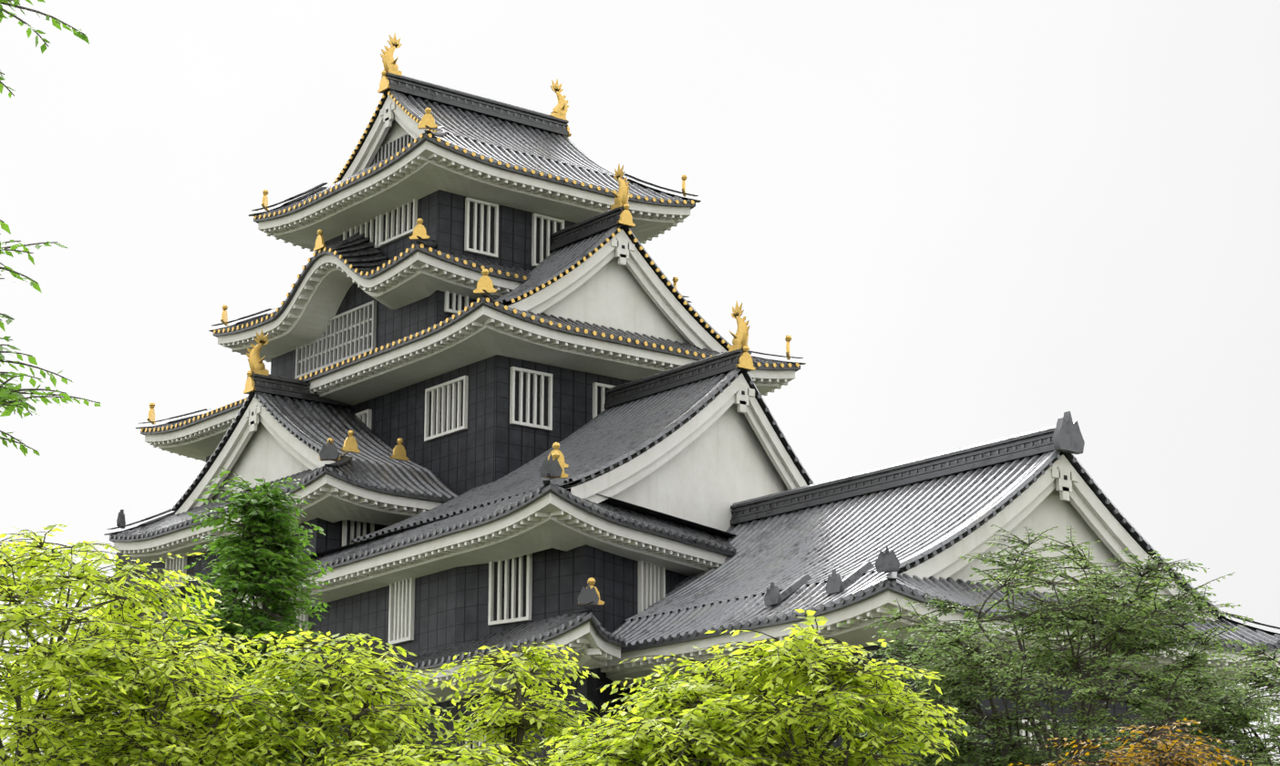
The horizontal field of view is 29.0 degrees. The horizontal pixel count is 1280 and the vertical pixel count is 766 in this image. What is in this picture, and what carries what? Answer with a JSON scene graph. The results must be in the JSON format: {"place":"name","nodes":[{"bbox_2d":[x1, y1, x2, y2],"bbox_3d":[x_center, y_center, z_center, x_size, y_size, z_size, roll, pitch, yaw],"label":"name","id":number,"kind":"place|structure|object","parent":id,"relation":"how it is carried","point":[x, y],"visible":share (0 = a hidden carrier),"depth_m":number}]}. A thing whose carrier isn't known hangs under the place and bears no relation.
{"place":"outdoors","nodes":[
{"label":"outdoors","id":0,"kind":"place"},
{"bbox_2d":[0,0,100,455],"bbox_3d":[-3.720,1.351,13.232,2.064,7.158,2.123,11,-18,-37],"label":"tree bough","id":1,"kind":"object","parent":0,"point":[5,396],"depth_m":13.87},
{"bbox_2d":[0,524,316,765],"bbox_3d":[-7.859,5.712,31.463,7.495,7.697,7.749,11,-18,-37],"label":"tree","id":2,"kind":"object","parent":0,"point":[47,664],"depth_m":30.65},
{"bbox_2d":[2,620,335,765],"bbox_3d":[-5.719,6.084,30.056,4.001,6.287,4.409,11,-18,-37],"label":"tree","id":3,"kind":"object","parent":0,"point":[187,710],"depth_m":29.73},
{"bbox_2d":[160,467,345,765],"bbox_3d":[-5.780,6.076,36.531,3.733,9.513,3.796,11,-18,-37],"label":"slender tree","id":4,"kind":"object","parent":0,"point":[278,553],"depth_m":37.10},
{"bbox_2d":[252,750,340,765],"bbox_3d":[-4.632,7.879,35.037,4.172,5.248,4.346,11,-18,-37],"label":"shrub","id":5,"kind":"object","parent":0,"point":[296,760],"depth_m":35.03},
{"bbox_2d":[190,628,484,765],"bbox_3d":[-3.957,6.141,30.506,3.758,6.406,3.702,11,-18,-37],"label":"tree","id":6,"kind":"object","parent":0,"point":[366,723],"depth_m":30.61},
{"bbox_2d":[295,133,412,378],"bbox_3d":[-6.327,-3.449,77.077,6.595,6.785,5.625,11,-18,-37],"label":"lattice","id":7,"kind":"object","parent":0,"point":[323,353],"visible":0.54,"depth_m":74.73},
{"bbox_2d":[303,740,549,765],"bbox_3d":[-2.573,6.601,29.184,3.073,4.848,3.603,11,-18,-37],"label":"shrub","id":8,"kind":"object","parent":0,"point":[463,751],"depth_m":29.44},
{"bbox_2d":[65,71,814,717],"bbox_3d":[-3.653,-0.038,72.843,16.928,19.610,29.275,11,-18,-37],"label":"castle roof tiles","id":9,"kind":"object","parent":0,"point":[605,438],"visible":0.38,"depth_m":69.23},
{"bbox_2d":[140,33,799,605],"bbox_3d":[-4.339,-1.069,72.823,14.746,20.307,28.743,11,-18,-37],"label":"roof ornaments","id":10,"kind":"object","parent":9,"relation":"on","point":[622,194],"visible":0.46,"depth_m":71.55},
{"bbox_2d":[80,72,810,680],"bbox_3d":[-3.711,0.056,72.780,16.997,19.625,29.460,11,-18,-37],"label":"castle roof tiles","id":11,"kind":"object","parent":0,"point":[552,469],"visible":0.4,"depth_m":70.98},
{"bbox_2d":[423,640,604,765],"bbox_3d":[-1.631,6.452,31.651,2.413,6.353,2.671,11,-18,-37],"label":"tree","id":12,"kind":"object","parent":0,"point":[500,720],"depth_m":32.08},
{"bbox_2d":[0,0,1279,762],"label":"sky","id":13,"kind":"structure","parent":0,"point":[968,222]},
{"bbox_2d":[104,189,1223,765],"bbox_3d":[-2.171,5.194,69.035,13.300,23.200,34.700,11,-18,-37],"label":"black castle walls","id":14,"kind":"structure","parent":0,"point":[488,445],"depth_m":67.75},
{"bbox_2d":[164,196,1058,764],"bbox_3d":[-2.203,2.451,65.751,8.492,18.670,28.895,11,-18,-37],"label":"window frames","id":15,"kind":"structure","parent":14,"relation":"attached to","point":[651,591],"depth_m":68.69},
{"bbox_2d":[168,108,1067,750],"bbox_3d":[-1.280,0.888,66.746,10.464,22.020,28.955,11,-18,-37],"label":"castle window openings","id":16,"kind":"object","parent":14,"relation":"in","point":[491,245],"visible":0.23,"depth_m":70.06},
{"bbox_2d":[532,690,817,765],"bbox_3d":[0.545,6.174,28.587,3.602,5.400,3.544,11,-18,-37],"label":"tree","id":17,"kind":"object","parent":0,"point":[698,719],"depth_m":28.57},
{"bbox_2d":[577,652,835,765],"bbox_3d":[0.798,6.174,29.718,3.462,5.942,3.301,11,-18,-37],"label":"tree","id":18,"kind":"object","parent":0,"point":[697,690],"depth_m":29.75},
{"bbox_2d":[658,609,969,765],"bbox_3d":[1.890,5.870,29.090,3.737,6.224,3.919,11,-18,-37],"label":"bright tree","id":19,"kind":"object","parent":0,"point":[830,696],"depth_m":29.10},
{"bbox_2d":[842,722,1101,765],"bbox_3d":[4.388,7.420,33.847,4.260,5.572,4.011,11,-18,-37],"label":"shrub","id":20,"kind":"object","parent":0,"point":[922,761],"depth_m":33.29},
{"bbox_2d":[827,524,1279,765],"bbox_3d":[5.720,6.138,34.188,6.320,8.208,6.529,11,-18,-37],"label":"tree","id":21,"kind":"object","parent":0,"point":[1120,653],"depth_m":33.60},
{"bbox_2d":[1106,639,1279,765],"bbox_3d":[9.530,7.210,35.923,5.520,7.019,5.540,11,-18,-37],"label":"tree","id":22,"kind":"object","parent":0,"point":[1233,722],"depth_m":35.47},
{"label":"ground","id":23,"kind":"structure","parent":0,"visible":0},
{"bbox_2d":[39,94,1279,760],"bbox_3d":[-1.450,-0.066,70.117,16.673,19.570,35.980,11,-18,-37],"label":"white castle plaster","id":24,"kind":"object","parent":23,"relation":"on","point":[716,458],"visible":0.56,"depth_m":67.48},
{"bbox_2d":[63,79,1279,674],"bbox_3d":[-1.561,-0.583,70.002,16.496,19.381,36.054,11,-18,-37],"label":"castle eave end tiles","id":25,"kind":"object","parent":24,"relation":"attached to","point":[822,606],"visible":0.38,"depth_m":59.47},
{"bbox_2d":[620,411,1279,653],"bbox_3d":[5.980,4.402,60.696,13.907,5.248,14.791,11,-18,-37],"label":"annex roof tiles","id":26,"kind":"object","parent":24,"relation":"attached to","point":[1065,435],"visible":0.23,"depth_m":57.53},
{"bbox_2d":[611,424,1279,645],"bbox_3d":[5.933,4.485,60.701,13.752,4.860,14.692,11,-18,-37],"label":"annex roof tiles","id":27,"kind":"object","parent":26,"relation":"on","point":[907,523],"visible":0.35,"depth_m":57.49},
{"bbox_2d":[1008,718,1255,765],"bbox_3d":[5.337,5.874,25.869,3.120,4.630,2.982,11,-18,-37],"label":"orange maple tree","id":28,"kind":"object","parent":23,"relation":"on","point":[1151,734],"depth_m":25.99}
]}

